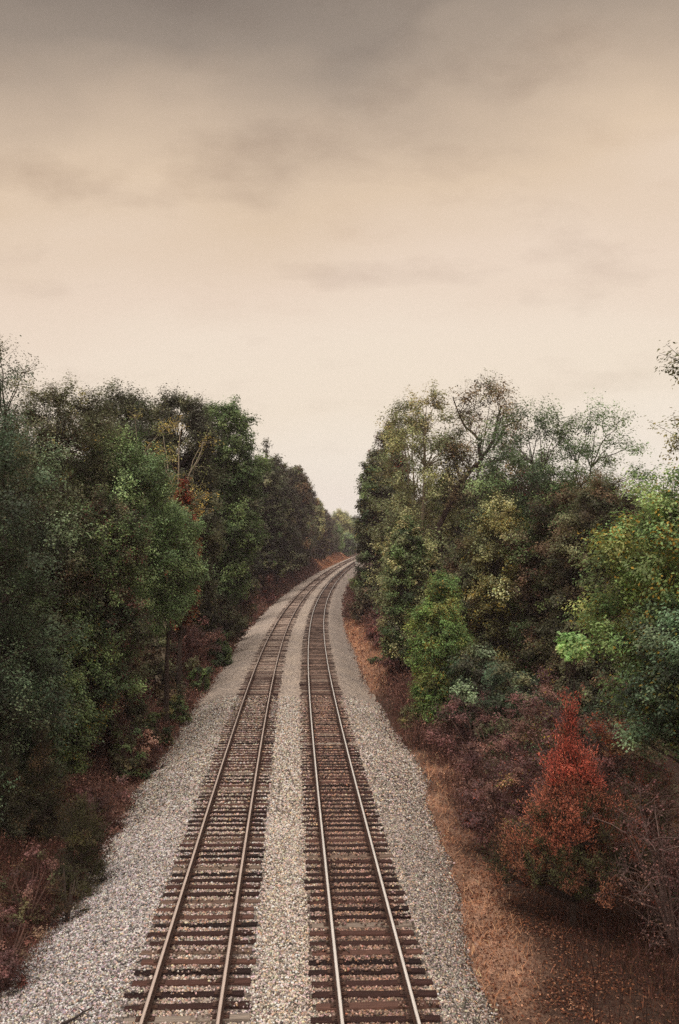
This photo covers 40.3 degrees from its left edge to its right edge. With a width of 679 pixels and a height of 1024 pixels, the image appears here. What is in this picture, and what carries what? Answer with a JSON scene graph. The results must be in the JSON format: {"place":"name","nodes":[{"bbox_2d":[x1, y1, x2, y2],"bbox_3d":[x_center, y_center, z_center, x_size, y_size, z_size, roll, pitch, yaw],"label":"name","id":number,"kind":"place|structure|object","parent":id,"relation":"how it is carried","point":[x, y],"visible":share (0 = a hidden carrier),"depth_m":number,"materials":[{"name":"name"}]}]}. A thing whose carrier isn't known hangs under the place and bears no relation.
{"place":"outdoors","nodes":[
{"label":"outdoors","id":0,"kind":"place"},
{"bbox_2d":[0,0,678,524],"label":"sky","id":1,"kind":"structure","parent":0,"point":[312,213],"materials":[{"name":"beige"}]},
{"bbox_2d":[1,551,678,1023],"bbox_3d":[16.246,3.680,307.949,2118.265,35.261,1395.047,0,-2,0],"label":"ground","id":2,"kind":"structure","parent":0,"point":[533,979],"depth_m":24.30,"materials":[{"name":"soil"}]},
{"bbox_2d":[0,730,38,843],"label":"cedar","id":3,"kind":"object","parent":2,"relation":"on","point":[10,796],"visible":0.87,"depth_m":29.93,"materials":[{"name":"green plant"}]},
{"bbox_2d":[0,336,47,626],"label":"sparse tree","id":4,"kind":"object","parent":2,"relation":"on","point":[29,368],"visible":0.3,"depth_m":37.48,"materials":[{"name":"green plant"}]},
{"bbox_2d":[0,900,51,996],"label":"dry bush","id":5,"kind":"object","parent":2,"relation":"on","point":[11,960],"visible":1,"depth_m":21.23,"materials":[{"name":"brown plant"}]},
{"bbox_2d":[0,842,63,935],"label":"dry bush","id":6,"kind":"object","parent":2,"relation":"on","point":[37,854],"visible":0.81,"depth_m":24.74,"materials":[{"name":"brown plant"}]},
{"bbox_2d":[0,609,72,785],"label":"vine covered tree","id":7,"kind":"object","parent":2,"relation":"on","point":[43,659],"visible":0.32,"depth_m":33.08,"materials":[{"name":"green plant"}]},
{"bbox_2d":[0,719,86,844],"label":"cedar","id":8,"kind":"object","parent":2,"relation":"on","point":[42,772],"visible":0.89,"depth_m":30.59,"materials":[{"name":"green plant"}]},
{"bbox_2d":[0,335,103,822],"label":"vine covered tree","id":9,"kind":"object","parent":2,"relation":"on","point":[10,469],"visible":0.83,"depth_m":31.48,"materials":[{"name":"green plant"}]},
{"bbox_2d":[0,481,124,751],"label":"leafy tree","id":10,"kind":"object","parent":2,"relation":"on","point":[80,571],"visible":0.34,"depth_m":39.21,"materials":[{"name":"green plant"}]},
{"bbox_2d":[42,868,91,922],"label":"bush","id":11,"kind":"object","parent":2,"relation":"on","point":[66,908],"visible":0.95,"depth_m":24.91,"materials":[{"name":"green plant"}]},
{"bbox_2d":[25,659,110,783],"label":"leafy tree","id":12,"kind":"object","parent":2,"relation":"on","point":[75,753],"visible":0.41,"depth_m":34.62,"materials":[{"name":"green plant"}]},
{"bbox_2d":[40,388,104,482],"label":"sparse tree","id":13,"kind":"object","parent":2,"relation":"on","point":[79,432],"visible":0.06,"depth_m":60.08,"materials":[{"name":"green plant"}]},
{"bbox_2d":[0,372,150,665],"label":"oak tree","id":14,"kind":"object","parent":2,"relation":"on","point":[91,428],"visible":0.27,"depth_m":43.83,"materials":[{"name":"green plant"}]},
{"bbox_2d":[48,792,120,896],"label":"cedar","id":15,"kind":"object","parent":2,"relation":"on","point":[76,839],"visible":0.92,"depth_m":27.16,"materials":[{"name":"green plant"}]},
{"bbox_2d":[41,577,136,759],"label":"leafy tree","id":16,"kind":"object","parent":2,"relation":"on","point":[107,692],"visible":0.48,"depth_m":39.16,"materials":[{"name":"green plant"}]},
{"bbox_2d":[47,484,159,761],"bbox_3d":[-10.730,5.159,41.823,5.436,12.954,6.612,0,-2,0],"label":"leafy tree","id":17,"kind":"object","parent":2,"relation":"on","point":[127,622],"visible":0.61,"depth_m":41.12,"materials":[{"name":"green plant"}]},
{"bbox_2d":[75,773,132,834],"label":"dry bush","id":18,"kind":"object","parent":2,"relation":"on","point":[100,801],"visible":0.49,"depth_m":32.64,"materials":[{"name":"brown plant"}]},
{"bbox_2d":[85,693,134,755],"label":"understory shrub","id":19,"kind":"object","parent":2,"relation":"on","point":[114,723],"visible":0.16,"depth_m":41.81,"materials":[{"name":"green plant"}]},
{"bbox_2d":[72,375,180,664],"bbox_3d":[-14.584,1.176,62.661,7.789,20.531,9.648,0,-2,0],"label":"oak tree","id":20,"kind":"object","parent":2,"relation":"on","point":[133,401],"visible":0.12,"depth_m":61.98,"materials":[{"name":"green plant"}]},
{"bbox_2d":[101,726,152,782],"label":"bush","id":21,"kind":"object","parent":2,"relation":"on","point":[129,741],"visible":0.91,"depth_m":39.55,"materials":[{"name":"green plant"}]},
{"bbox_2d":[56,418,205,745],"bbox_3d":[-10.664,3.583,45.748,7.751,16.578,8.270,0,-2,0],"label":"leafy tree","id":22,"kind":"object","parent":2,"relation":"on","point":[170,520],"visible":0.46,"depth_m":45.70,"materials":[{"name":"green plant"}]},
{"bbox_2d":[104,656,167,743],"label":"understory shrub","id":23,"kind":"object","parent":2,"relation":"on","point":[140,712],"visible":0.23,"depth_m":45.81,"materials":[{"name":"green plant"}]},
{"bbox_2d":[108,724,163,769],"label":"dry bush","id":24,"kind":"object","parent":2,"relation":"on","point":[152,743],"visible":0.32,"depth_m":41.56,"materials":[{"name":"brown plant"}]},
{"bbox_2d":[138,708,174,744],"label":"bush","id":25,"kind":"object","parent":2,"relation":"on","point":[152,717],"visible":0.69,"depth_m":46.63,"materials":[{"name":"green plant"}]},
{"bbox_2d":[104,408,224,682],"bbox_3d":[-11.601,2.686,59.099,8.939,18.834,5.567,1,-2,-23],"label":"bare limbed tree","id":26,"kind":"object","parent":2,"relation":"on","point":[167,460],"visible":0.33,"depth_m":59.81,"materials":[{"name":"brown plant"}]},
{"bbox_2d":[133,628,202,708],"bbox_3d":[-10.742,9.172,55.907,4.715,6.049,4.650,0,-2,0],"label":"understory shrub","id":27,"kind":"object","parent":2,"relation":"on","point":[152,667],"visible":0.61,"depth_m":55.09,"materials":[{"name":"green plant"}]},
{"bbox_2d":[147,678,188,703],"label":"dry bush","id":28,"kind":"object","parent":2,"relation":"on","point":[157,684],"visible":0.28,"depth_m":55.22,"materials":[{"name":"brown plant"}]},
{"bbox_2d":[138,495,216,727],"bbox_3d":[-9.492,5.624,50.811,4.928,13.234,5.526,-1,-2,37],"label":"leafy tree","id":29,"kind":"object","parent":2,"relation":"on","point":[187,548],"visible":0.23,"depth_m":50.62,"materials":[{"name":"green plant"}]},
{"bbox_2d":[169,694,193,725],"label":"bush","id":30,"kind":"object","parent":2,"relation":"on","point":[175,704],"visible":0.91,"depth_m":51.65,"materials":[{"name":"green plant"}]},
{"bbox_2d":[163,476,202,710],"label":"orange tree","id":31,"kind":"object","parent":2,"relation":"on","point":[185,497],"visible":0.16,"depth_m":55.72,"materials":[{"name":"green plant"}]},
{"bbox_2d":[144,379,231,644],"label":"oak tree","id":32,"kind":"object","parent":2,"relation":"on","point":[194,417],"visible":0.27,"depth_m":72.98,"materials":[{"name":"green plant"}]},
{"bbox_2d":[159,616,225,682],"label":"bare bush","id":33,"kind":"object","parent":2,"relation":"on","point":[193,644],"visible":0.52,"depth_m":65.57,"materials":[{"name":"brown plant"}]},
{"bbox_2d":[171,443,229,642],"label":"oak tree","id":34,"kind":"object","parent":2,"relation":"on","point":[207,611],"visible":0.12,"depth_m":74.85,"materials":[{"name":"green plant"}]},
{"bbox_2d":[187,665,215,690],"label":"bush","id":35,"kind":"object","parent":2,"relation":"on","point":[204,673],"visible":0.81,"depth_m":62.77,"materials":[{"name":"green plant"}]},
{"bbox_2d":[207,629,233,666],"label":"bush","id":36,"kind":"object","parent":2,"relation":"on","point":[226,649],"visible":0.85,"depth_m":75.51,"materials":[{"name":"green plant"}]},
{"bbox_2d":[194,592,253,645],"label":"understory shrub","id":37,"kind":"object","parent":2,"relation":"on","point":[227,609],"visible":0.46,"depth_m":82.92,"materials":[{"name":"green plant"}]},
{"bbox_2d":[210,465,238,640],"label":"slim tree","id":38,"kind":"object","parent":2,"relation":"on","point":[233,566],"visible":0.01,"depth_m":91.38,"materials":[{"name":"green plant"}]},
{"bbox_2d":[201,394,274,643],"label":"leafy tree","id":39,"kind":"object","parent":2,"relation":"on","point":[245,474],"visible":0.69,"depth_m":84.93,"materials":[{"name":"green plant"}]},
{"bbox_2d":[230,600,250,638],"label":"cedar","id":40,"kind":"object","parent":2,"relation":"on","point":[240,628],"visible":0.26,"depth_m":95.05,"materials":[{"name":"green plant"}]},
{"bbox_2d":[0,556,494,1023],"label":"ballast bed","id":41,"kind":"object","parent":2,"relation":"on","point":[231,679],"visible":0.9,"depth_m":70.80,"materials":[{"name":"grey gravel"}]},
{"bbox_2d":[122,557,355,1023],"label":"railway track","id":42,"kind":"structure","parent":41,"relation":"on","point":[148,1006],"depth_m":26.20,"materials":[{"name":"metal"}]},
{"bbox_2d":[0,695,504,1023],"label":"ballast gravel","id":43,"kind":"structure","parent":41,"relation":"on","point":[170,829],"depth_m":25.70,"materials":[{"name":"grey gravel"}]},
{"bbox_2d":[299,553,439,1023],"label":"railway track","id":44,"kind":"structure","parent":41,"relation":"on","point":[339,1006],"depth_m":25.87,"materials":[{"name":"metal"}]},
{"bbox_2d":[239,590,260,617],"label":"dry bush","id":45,"kind":"object","parent":2,"relation":"on","point":[252,608],"visible":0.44,"depth_m":116.80,"materials":[{"name":"brown plant"}]},
{"bbox_2d":[233,458,267,594],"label":"vine covered tree","id":46,"kind":"object","parent":2,"relation":"on","point":[255,504],"visible":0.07,"depth_m":115.37,"materials":[{"name":"green plant"}]},
{"bbox_2d":[254,437,271,597],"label":"conifer","id":47,"kind":"object","parent":2,"relation":"on","point":[265,488],"visible":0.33,"depth_m":149.77,"materials":[{"name":"green plant"}]},
{"bbox_2d":[255,570,284,601],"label":"dry bush","id":48,"kind":"object","parent":2,"relation":"on","point":[266,587],"visible":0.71,"depth_m":149.27,"materials":[{"name":"brown plant"}]},
{"bbox_2d":[249,457,295,583],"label":"oak tree","id":49,"kind":"object","parent":2,"relation":"on","point":[275,509],"visible":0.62,"depth_m":148.62,"materials":[{"name":"green plant"}]},
{"bbox_2d":[269,453,307,586],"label":"oak tree","id":50,"kind":"object","parent":2,"relation":"on","point":[299,557],"visible":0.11,"depth_m":177.27,"materials":[{"name":"green plant"}]},
{"bbox_2d":[287,464,314,578],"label":"oak tree","id":51,"kind":"object","parent":2,"relation":"on","point":[297,476],"visible":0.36,"depth_m":213.36,"materials":[{"name":"green plant"}]},
{"bbox_2d":[304,472,319,553],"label":"oak tree","id":52,"kind":"object","parent":2,"relation":"on","point":[311,512],"visible":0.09,"depth_m":261.13,"materials":[{"name":"green plant"}]},
{"bbox_2d":[310,509,318,558],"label":"tree","id":53,"kind":"object","parent":2,"relation":"on","point":[313,554],"visible":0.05,"depth_m":284.04,"materials":[{"name":"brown plant"}]},
{"bbox_2d":[313,498,325,559],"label":"sparse tree","id":54,"kind":"object","parent":2,"relation":"on","point":[320,519],"visible":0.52,"depth_m":313.49,"materials":[{"name":"green plant"}]},
{"bbox_2d":[315,524,330,560],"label":"leafy tree","id":55,"kind":"object","parent":2,"relation":"on","point":[324,548],"visible":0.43,"depth_m":318.69,"materials":[{"name":"brown plant"}]},
{"bbox_2d":[324,509,334,558],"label":"leafy tree","id":56,"kind":"object","parent":2,"relation":"on","point":[329,526],"visible":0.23,"depth_m":338.73,"materials":[{"name":"green plant"}]},
{"bbox_2d":[331,521,337,552],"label":"leafy tree","id":57,"kind":"object","parent":2,"relation":"on","point":[335,538],"visible":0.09,"depth_m":381.37,"materials":[{"name":"green plant"}]},
{"bbox_2d":[330,517,340,551],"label":"oak tree","id":58,"kind":"object","parent":2,"relation":"on","point":[337,545],"visible":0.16,"depth_m":392.02,"materials":[{"name":"green plant"}]},
{"bbox_2d":[0,556,678,1023],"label":"undergrowth","id":59,"kind":"object","parent":2,"relation":"on","point":[12,850],"visible":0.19,"depth_m":34.36,"materials":[{"name":"plant"}]},
{"bbox_2d":[335,522,343,552],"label":"leafy tree","id":60,"kind":"object","parent":2,"relation":"on","point":[340,547],"visible":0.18,"depth_m":410.08,"materials":[{"name":"green plant"}]},
{"bbox_2d":[3,700,678,1023],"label":"fallen leaves","id":61,"kind":"object","parent":2,"relation":"on","point":[571,981],"depth_m":24.38,"materials":[{"name":"brown plant"}]},
{"bbox_2d":[331,508,354,538],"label":"leafy tree","id":62,"kind":"object","parent":2,"relation":"on","point":[340,516],"visible":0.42,"depth_m":452.28,"materials":[{"name":"green plant"}]},
{"bbox_2d":[341,532,360,555],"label":"leafy tree","id":63,"kind":"object","parent":2,"relation":"on","point":[348,542],"visible":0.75,"depth_m":437.40,"materials":[{"name":"green plant"}]},
{"bbox_2d":[345,584,380,620],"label":"bramble bush","id":64,"kind":"object","parent":2,"relation":"on","point":[364,604],"visible":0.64,"depth_m":109.62,"materials":[{"name":"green plant"}]},
{"bbox_2d":[367,656,382,663],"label":"bush","id":65,"kind":"object","parent":2,"relation":"on","point":[373,660],"visible":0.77,"depth_m":76.35,"materials":[{"name":"green plant"}]},
{"bbox_2d":[347,445,404,601],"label":"oak tree","id":66,"kind":"object","parent":2,"relation":"on","point":[365,510],"visible":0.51,"depth_m":116.73,"materials":[{"name":"green plant"}]},
{"bbox_2d":[364,607,404,646],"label":"bramble bush","id":67,"kind":"object","parent":2,"relation":"on","point":[372,631],"visible":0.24,"depth_m":83.23,"materials":[{"name":"brown plant"}]},
{"bbox_2d":[368,418,417,566],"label":"leafy tree","id":68,"kind":"object","parent":2,"relation":"on","point":[381,441],"visible":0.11,"depth_m":126.96,"materials":[{"name":"green plant"}]},
{"bbox_2d":[373,626,427,681],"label":"bramble bush","id":69,"kind":"object","parent":2,"relation":"on","point":[386,663],"visible":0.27,"depth_m":65.22,"materials":[{"name":"brown plant"}]},
{"bbox_2d":[368,512,441,675],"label":"leafy tree","id":70,"kind":"object","parent":2,"relation":"on","point":[407,539],"visible":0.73,"depth_m":65.14,"materials":[{"name":"green plant"}]},
{"bbox_2d":[397,704,422,729],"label":"bush","id":71,"kind":"object","parent":2,"relation":"on","point":[410,715],"visible":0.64,"depth_m":51.60,"materials":[{"name":"green plant"}]},
{"bbox_2d":[361,376,484,628],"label":"sycamore tree","id":72,"kind":"object","parent":2,"relation":"on","point":[398,437],"visible":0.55,"depth_m":71.67,"materials":[{"name":"green plant"}]},
{"bbox_2d":[401,563,477,732],"bbox_3d":[5.404,7.694,50.809,3.874,9.724,4.702,2,-2,-42],"label":"young locust","id":73,"kind":"object","parent":2,"relation":"on","point":[440,641],"visible":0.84,"depth_m":50.01,"materials":[{"name":"green plant"}]},
{"bbox_2d":[416,479,463,579],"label":"tree","id":74,"kind":"object","parent":2,"relation":"on","point":[430,515],"depth_m":105.05,"materials":[{"name":"green plant"}]},
{"bbox_2d":[427,499,470,577],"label":"tree","id":75,"kind":"object","parent":2,"relation":"on","point":[458,529],"visible":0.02,"depth_m":89.82,"materials":[{"name":"green plant"}]},
{"bbox_2d":[412,454,494,595],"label":"oak tree","id":76,"kind":"object","parent":2,"relation":"on","point":[464,505],"visible":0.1,"depth_m":84.79,"materials":[{"name":"green plant"}]},
{"bbox_2d":[426,536,513,689],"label":"leafy tree","id":77,"kind":"object","parent":2,"relation":"on","point":[452,566],"visible":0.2,"depth_m":58.71,"materials":[{"name":"green plant"}]},
{"bbox_2d":[423,687,526,775],"bbox_3d":[6.583,10.577,44.141,4.643,3.974,5.312,-2,-2,43],"label":"bramble bush","id":78,"kind":"object","parent":2,"relation":"on","point":[461,722],"visible":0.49,"depth_m":44.43,"materials":[{"name":"brown plant"}]},
{"bbox_2d":[420,369,535,620],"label":"leaning tree","id":79,"kind":"object","parent":2,"relation":"on","point":[451,502],"visible":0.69,"depth_m":69.80,"materials":[{"name":"green plant"}]},
{"bbox_2d":[446,475,515,646],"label":"leafy tree","id":80,"kind":"object","parent":2,"relation":"on","point":[475,525],"visible":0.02,"depth_m":78.81,"materials":[{"name":"green plant"}]},
{"bbox_2d":[450,738,523,829],"bbox_3d":[5.481,10.143,33.770,2.872,3.519,2.881,0,-2,0],"label":"bramble bush","id":81,"kind":"object","parent":2,"relation":"on","point":[474,759],"visible":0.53,"depth_m":34.21,"materials":[{"name":"brown plant"}]},
{"bbox_2d":[435,642,555,752],"bbox_3d":[7.930,9.697,47.030,5.454,5.967,6.664,1,-2,-29],"label":"vine tangle","id":82,"kind":"object","parent":2,"relation":"on","point":[464,686],"visible":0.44,"depth_m":47.37,"materials":[{"name":"green plant"}]},
{"bbox_2d":[449,750,542,860],"bbox_3d":[5.514,9.965,30.999,3.651,3.788,2.710,1,-2,-22],"label":"bramble bush","id":83,"kind":"object","parent":2,"relation":"on","point":[492,794],"visible":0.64,"depth_m":30.91,"materials":[{"name":"brown plant"}]},
{"bbox_2d":[456,491,540,690],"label":"leafy tree","id":84,"kind":"object","parent":2,"relation":"on","point":[507,574],"visible":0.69,"depth_m":56.75,"materials":[{"name":"green plant"}]},
{"bbox_2d":[461,705,557,800],"bbox_3d":[7.040,10.137,38.084,4.160,4.455,4.951,0,-2,0],"label":"bramble bush","id":85,"kind":"object","parent":2,"relation":"on","point":[512,746],"visible":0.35,"depth_m":37.80,"materials":[{"name":"brown plant"}]},
{"bbox_2d":[485,762,562,884],"bbox_3d":[5.763,9.883,28.768,2.414,3.922,1.985,0,-2,0],"label":"bramble bush","id":86,"kind":"object","parent":2,"relation":"on","point":[516,783],"visible":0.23,"depth_m":28.93,"materials":[{"name":"brown plant"}]},
{"bbox_2d":[489,464,559,660],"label":"leafy tree","id":87,"kind":"object","parent":2,"relation":"on","point":[515,490],"visible":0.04,"depth_m":73.44,"materials":[{"name":"green plant"}]},
{"bbox_2d":[474,657,601,766],"bbox_3d":[9.239,9.629,42.833,6.094,5.868,5.391,0,-2,0],"label":"vine tangle","id":88,"kind":"object","parent":2,"relation":"on","point":[495,677],"visible":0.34,"depth_m":42.78,"materials":[{"name":"brown plant"}]},
{"bbox_2d":[497,479,607,726],"bbox_3d":[12.993,5.660,55.735,7.366,15.267,7.256,0,-2,0],"label":"oak tree","id":89,"kind":"object","parent":2,"relation":"on","point":[534,592],"visible":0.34,"depth_m":54.95,"materials":[{"name":"green plant"}]},
{"bbox_2d":[441,765,678,1023],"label":"weeds","id":90,"kind":"object","parent":2,"relation":"on","point":[608,941],"visible":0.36,"depth_m":23.11,"materials":[{"name":"brown plant"}]},
{"bbox_2d":[456,388,668,569],"bbox_3d":[14.177,2.677,60.061,13.345,21.044,10.692,0,-2,0],"label":"open crowned tree","id":91,"kind":"object","parent":2,"relation":"on","point":[541,464],"visible":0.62,"depth_m":59.27,"materials":[{"name":"green plant"}]},
{"bbox_2d":[477,682,658,927],"bbox_3d":[6.282,8.301,25.649,4.224,7.116,3.922,1,-2,-28],"label":"red shrub","id":92,"kind":"object","parent":2,"relation":"on","point":[523,848],"visible":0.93,"depth_m":25.25,"materials":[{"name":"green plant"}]},
{"bbox_2d":[553,631,591,843],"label":"tree","id":93,"kind":"object","parent":2,"relation":"on","point":[562,644],"visible":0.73,"depth_m":32.71,"materials":[{"name":"green plant"}]},
{"bbox_2d":[500,663,653,824],"bbox_3d":[8.791,8.965,33.903,6.005,6.617,6.421,0,-2,0],"label":"bramble bush","id":94,"kind":"object","parent":2,"relation":"on","point":[546,713],"visible":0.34,"depth_m":34.95,"materials":[{"name":"brown plant"}]},
{"bbox_2d":[517,467,651,742],"bbox_3d":[13.994,5.432,51.742,8.188,16.042,6.571,0,-2,0],"label":"oak tree","id":95,"kind":"object","parent":2,"relation":"on","point":[566,545],"visible":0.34,"depth_m":51.07,"materials":[{"name":"green plant"}]},
{"bbox_2d":[584,491,629,660],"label":"tree","id":96,"kind":"object","parent":2,"relation":"on","point":[603,512],"depth_m":71.03,"materials":[{"name":"green plant"}]},
{"bbox_2d":[552,654,678,840],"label":"vine tangle","id":97,"kind":"object","parent":2,"relation":"on","point":[627,771],"visible":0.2,"depth_m":32.58,"materials":[{"name":"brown plant"}]},
{"bbox_2d":[557,458,678,762],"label":"spreading oak","id":98,"kind":"object","parent":2,"relation":"on","point":[659,528],"visible":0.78,"depth_m":26.90,"materials":[{"name":"green plant"}]},
{"bbox_2d":[575,711,678,880],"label":"bramble bush","id":99,"kind":"object","parent":2,"relation":"on","point":[600,730],"visible":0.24,"depth_m":29.87,"materials":[{"name":"brown plant"}]},
{"bbox_2d":[579,768,678,960],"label":"bare bush","id":100,"kind":"object","parent":2,"relation":"on","point":[669,922],"visible":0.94,"depth_m":24.23,"materials":[{"name":"brown plant"}]},
{"bbox_2d":[600,490,671,661],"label":"leafy tree","id":101,"kind":"object","parent":2,"relation":"on","point":[640,534],"visible":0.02,"depth_m":64.06,"materials":[{"name":"green plant"}]},
{"bbox_2d":[594,586,678,768],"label":"leafy tree","id":102,"kind":"object","parent":2,"relation":"on","point":[660,652],"visible":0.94,"depth_m":24.97,"materials":[{"name":"green plant"}]},
{"bbox_2d":[601,759,678,930],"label":"bramble bush","id":103,"kind":"object","parent":2,"relation":"on","point":[648,779],"visible":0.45,"depth_m":26.53,"materials":[{"name":"brown plant"}]},
{"bbox_2d":[643,340,678,519],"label":"overhanging tree","id":104,"kind":"object","parent":2,"relation":"on","point":[674,441],"visible":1,"depth_m":21.39,"materials":[{"name":"green plant"}]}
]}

